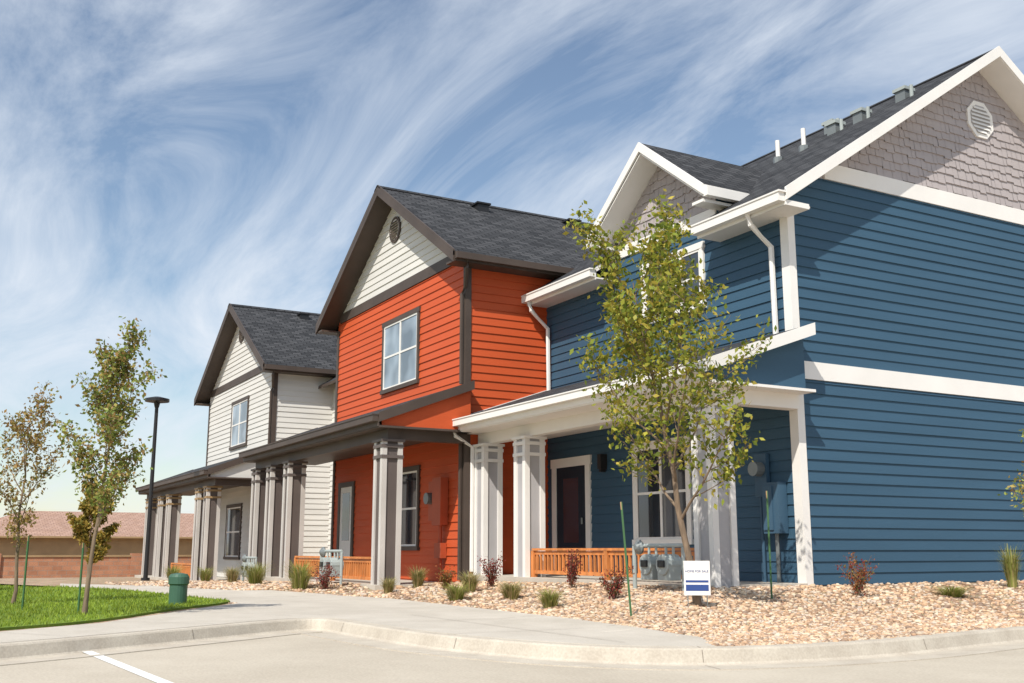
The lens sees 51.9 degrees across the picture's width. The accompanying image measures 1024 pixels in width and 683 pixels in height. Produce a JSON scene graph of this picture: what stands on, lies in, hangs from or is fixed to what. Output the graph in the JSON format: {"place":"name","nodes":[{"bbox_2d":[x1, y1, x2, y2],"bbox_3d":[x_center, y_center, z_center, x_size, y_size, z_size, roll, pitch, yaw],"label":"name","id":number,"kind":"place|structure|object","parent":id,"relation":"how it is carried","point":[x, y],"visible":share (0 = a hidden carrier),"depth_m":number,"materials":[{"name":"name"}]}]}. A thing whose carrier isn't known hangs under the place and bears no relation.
{"place":"outdoors","nodes":[
{"label":"outdoors","id":0,"kind":"place"},
{"bbox_2d":[0,584,229,630],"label":"lawn","id":1,"kind":"structure","parent":0,"point":[60,623],"depth_m":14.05,"materials":[{"name":"green plant"}]},
{"bbox_2d":[21,536,29,607],"bbox_3d":[-6.531,3.163,14.094,0.024,1.100,0.024,-3,-12,15],"label":"tree stake post","id":2,"kind":"object","parent":1,"relation":"on","point":[25,570],"visible":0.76,"depth_m":14.10,"materials":[{"name":"green metal"}]},
{"bbox_2d":[0,380,71,603],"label":"young tree","id":3,"kind":"object","parent":1,"relation":"on","point":[34,441],"visible":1,"depth_m":15.85,"materials":[{"name":"green plant"}]},
{"bbox_2d":[77,543,84,610],"bbox_3d":[-5.518,3.084,13.439,0.024,1.000,0.024,-3,-12,15],"label":"tree stake post","id":4,"kind":"object","parent":1,"relation":"on","point":[80,579],"visible":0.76,"depth_m":13.45,"materials":[{"name":"green metal"}]},
{"bbox_2d":[50,316,167,614],"bbox_3d":[-5.088,1.572,13.322,1.254,3.823,1.199,-5,-12,25],"label":"young tree","id":5,"kind":"object","parent":1,"relation":"on","point":[115,416],"visible":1,"depth_m":13.34,"materials":[{"name":"green plant"}]},
{"bbox_2d":[168,573,189,603],"bbox_3d":[-4.940,3.695,15.557,0.300,0.525,0.300,6,-13,-29],"label":"utility pedestal","id":6,"kind":"object","parent":1,"relation":"on","point":[178,583],"visible":0.88,"depth_m":15.46,"materials":[{"name":"green plastic"}]},
{"bbox_2d":[162,564,188,577],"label":"ornamental grass","id":7,"kind":"object","parent":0,"point":[173,570],"depth_m":28.42,"materials":[{"name":"green plant"}]},
{"bbox_2d":[0,583,714,646],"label":"sidewalk","id":8,"kind":"structure","parent":0,"point":[262,605],"depth_m":12.13,"materials":[{"name":"concrete"}]},
{"bbox_2d":[0,634,1023,682],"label":"parking lot","id":9,"kind":"structure","parent":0,"point":[299,658],"depth_m":8.25,"materials":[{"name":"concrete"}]},
{"bbox_2d":[84,651,172,682],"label":"parking line","id":10,"kind":"object","parent":9,"relation":"on","point":[149,676],"visible":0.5,"depth_m":8.36,"materials":[{"name":"paint"}]},
{"bbox_2d":[0,577,1023,640],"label":"gravel bed","id":11,"kind":"object","parent":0,"point":[57,581],"visible":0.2,"depth_m":15.84,"materials":[{"name":"beige gravel"}]},
{"bbox_2d":[65,481,120,575],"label":"autumn tree","id":12,"kind":"object","parent":11,"relation":"on","point":[82,527],"visible":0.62,"depth_m":40.92,"materials":[{"name":"green plant"}]},
{"bbox_2d":[141,396,169,580],"bbox_3d":[-10.206,4.174,29.741,0.680,5.260,0.680,6,-13,-29],"label":"street lamp","id":13,"kind":"object","parent":11,"relation":"on","point":[156,400],"visible":0.9,"depth_m":29.73,"materials":[{"name":"metal"}]},
{"bbox_2d":[196,566,215,580],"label":"ornamental grass","id":14,"kind":"object","parent":11,"relation":"on","point":[206,575],"depth_m":26.66,"materials":[{"name":"green plant"}]},
{"bbox_2d":[221,565,244,581],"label":"ornamental grass","id":15,"kind":"object","parent":11,"relation":"on","point":[232,575],"depth_m":24.48,"materials":[{"name":"green plant"}]},
{"bbox_2d":[241,554,257,580],"bbox_3d":[-6.185,5.371,24.642,0.258,0.747,1.100,6,-13,-29],"label":"gas meter","id":16,"kind":"object","parent":11,"relation":"on","point":[253,562],"visible":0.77,"depth_m":24.60,"materials":[{"name":"grey metal"}]},
{"bbox_2d":[234,561,272,583],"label":"ornamental grass","id":17,"kind":"object","parent":11,"relation":"on","point":[254,576],"depth_m":22.00,"materials":[{"name":"green plant"}]},
{"bbox_2d":[283,557,327,588],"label":"ornamental grass","id":18,"kind":"object","parent":11,"relation":"on","point":[300,579],"depth_m":19.38,"materials":[{"name":"green plant"}]},
{"bbox_2d":[311,562,340,588],"bbox_3d":[-3.433,4.320,19.307,0.560,0.534,0.429,6,-13,-29],"label":"barberry shrub","id":19,"kind":"object","parent":11,"relation":"on","point":[325,582],"visible":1,"depth_m":19.29,"materials":[{"name":"red plant"}]},
{"bbox_2d":[319,547,343,584],"bbox_3d":[-3.533,4.382,20.333,0.282,0.805,1.200,6,-13,-29],"label":"gas meter","id":20,"kind":"object","parent":11,"relation":"on","point":[337,563],"visible":0.86,"depth_m":20.05,"materials":[{"name":"grey metal"}]},
{"bbox_2d":[376,577,398,592],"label":"ornamental grass","id":21,"kind":"object","parent":11,"relation":"on","point":[387,585],"depth_m":18.13,"materials":[{"name":"green plant"}]},
{"bbox_2d":[408,566,428,587],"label":"ornamental grass","id":22,"kind":"object","parent":11,"relation":"on","point":[417,577],"depth_m":19.04,"materials":[{"name":"green plant"}]},
{"bbox_2d":[435,563,455,588],"bbox_3d":[-1.130,4.023,17.960,0.396,0.481,0.312,6,-13,-29],"label":"barberry shrub","id":23,"kind":"object","parent":11,"relation":"on","point":[445,579],"visible":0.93,"depth_m":17.92,"materials":[{"name":"red plant"}]},
{"bbox_2d":[438,581,473,600],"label":"ornamental grass","id":24,"kind":"object","parent":11,"relation":"on","point":[453,593],"depth_m":15.55,"materials":[{"name":"green plant"}]},
{"bbox_2d":[456,570,482,591],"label":"ornamental grass","id":25,"kind":"object","parent":11,"relation":"on","point":[471,577],"depth_m":16.91,"materials":[{"name":"green plant"}]},
{"bbox_2d":[477,551,505,586],"bbox_3d":[-0.375,3.793,17.460,0.540,0.631,0.452,2,-11,-9],"label":"barberry shrub","id":26,"kind":"object","parent":11,"relation":"on","point":[491,574],"visible":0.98,"depth_m":17.39,"materials":[{"name":"red plant"}]},
{"bbox_2d":[494,579,529,599],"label":"ornamental grass","id":27,"kind":"object","parent":11,"relation":"on","point":[511,591],"depth_m":14.84,"materials":[{"name":"green plant"}]},
{"bbox_2d":[535,587,565,607],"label":"ornamental grass","id":28,"kind":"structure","parent":11,"relation":"on","point":[549,599],"depth_m":13.32,"materials":[{"name":"green plant"}]},
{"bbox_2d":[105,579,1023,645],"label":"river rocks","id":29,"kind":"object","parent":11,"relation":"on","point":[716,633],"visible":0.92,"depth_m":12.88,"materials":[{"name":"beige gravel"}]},
{"bbox_2d":[563,549,583,587],"bbox_3d":[0.912,3.375,15.624,0.330,0.635,0.419,6,-13,-29],"label":"barberry shrub","id":30,"kind":"object","parent":11,"relation":"on","point":[571,575],"visible":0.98,"depth_m":15.57,"materials":[{"name":"red plant"}]},
{"bbox_2d":[593,566,634,599],"bbox_3d":[1.315,3.143,13.645,0.491,0.473,0.500,6,-13,-29],"label":"barberry shrub","id":31,"kind":"object","parent":11,"relation":"on","point":[614,590],"visible":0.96,"depth_m":13.59,"materials":[{"name":"red plant"}]},
{"bbox_2d":[620,502,631,615],"bbox_3d":[1.298,2.516,11.919,0.120,1.382,0.029,-1,-11,3],"label":"tree stake post","id":32,"kind":"object","parent":11,"relation":"on","point":[625,551],"visible":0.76,"depth_m":11.92,"materials":[{"name":"green metal"}]},
{"bbox_2d":[632,540,685,590],"bbox_3d":[1.961,3.084,14.267,0.270,0.776,1.150,6,-13,-29],"label":"gas meter","id":33,"kind":"object","parent":11,"relation":"on","point":[663,567],"visible":0.91,"depth_m":14.16,"materials":[{"name":"grey metal"}]},
{"bbox_2d":[563,189,776,606],"bbox_3d":[1.902,0.613,12.835,2.384,5.184,2.996,-4,-12,22],"label":"shade tree","id":34,"kind":"object","parent":11,"relation":"on","point":[627,314],"visible":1,"depth_m":12.62,"materials":[{"name":"green plant"}]},
{"bbox_2d":[683,561,710,606],"bbox_3d":[2.146,2.861,12.167,0.300,0.630,0.020,-2,-11,9],"label":"for sale sign","id":35,"kind":"object","parent":11,"relation":"on","point":[696,577],"visible":0.99,"depth_m":12.18,"materials":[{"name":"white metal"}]},
{"bbox_2d":[766,491,772,598],"bbox_3d":[3.244,2.614,13.242,0.024,1.450,0.024,-3,-12,15],"label":"tree stake post","id":36,"kind":"object","parent":11,"relation":"on","point":[769,545],"visible":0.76,"depth_m":13.24,"materials":[{"name":"green metal"}]},
{"bbox_2d":[835,552,878,595],"bbox_3d":[4.647,3.099,13.927,0.454,0.604,0.570,6,-13,-29],"label":"barberry shrub","id":37,"kind":"object","parent":11,"relation":"on","point":[859,582],"visible":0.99,"depth_m":13.92,"materials":[{"name":"red plant"}]},
{"bbox_2d":[927,585,975,596],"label":"ornamental grass","id":38,"kind":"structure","parent":11,"relation":"on","point":[953,592],"depth_m":14.41,"materials":[{"name":"green plant"}]},
{"bbox_2d":[993,544,1023,587],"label":"ornamental grass","id":39,"kind":"object","parent":11,"relation":"on","point":[1011,565],"depth_m":15.98,"materials":[{"name":"green plant"}]},
{"bbox_2d":[998,429,1023,516],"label":"sapling","id":40,"kind":"object","parent":11,"relation":"on","point":[1019,485],"visible":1,"depth_m":11.90,"materials":[{"name":"green plant"}]},
{"bbox_2d":[0,0,1023,517],"label":"sky","id":41,"kind":"structure","parent":0,"point":[165,165],"materials":[{"name":"blue"}]},
{"bbox_3d":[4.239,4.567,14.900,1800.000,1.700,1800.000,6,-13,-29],"label":"ground","id":42,"kind":"structure","parent":0,"visible":0},
{"bbox_2d":[0,553,191,577],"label":"wall","id":43,"kind":"structure","parent":42,"relation":"on","point":[56,566],"depth_m":47.76,"materials":[{"name":"brown brick"}]},
{"bbox_2d":[0,511,193,554],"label":"neighbor building","id":44,"kind":"structure","parent":42,"relation":"on","point":[50,532],"depth_m":62.95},
{"bbox_2d":[135,303,336,579],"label":"white townhouse","id":45,"kind":"structure","parent":42,"relation":"on","point":[267,372],"depth_m":34.43,"materials":[{"name":"beige wood"}]},
{"bbox_2d":[238,185,618,589],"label":"orange townhouse","id":46,"kind":"structure","parent":42,"relation":"on","point":[429,320],"depth_m":22.77,"materials":[{"name":"orange wood"}]},
{"bbox_2d":[0,618,1023,669],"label":"curb","id":47,"kind":"structure","parent":42,"relation":"on","point":[884,650],"depth_m":9.54,"materials":[{"name":"concrete"}]},
{"bbox_2d":[183,626,962,668],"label":"curb joints","id":48,"kind":"object","parent":47,"relation":"on","point":[697,646],"visible":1,"depth_m":9.80,"materials":[{"name":"grey concrete"}]},
{"bbox_2d":[452,46,1023,587],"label":"blue townhouse","id":49,"kind":"structure","parent":42,"relation":"on","point":[868,260],"depth_m":17.33,"materials":[{"name":"blue wood"}]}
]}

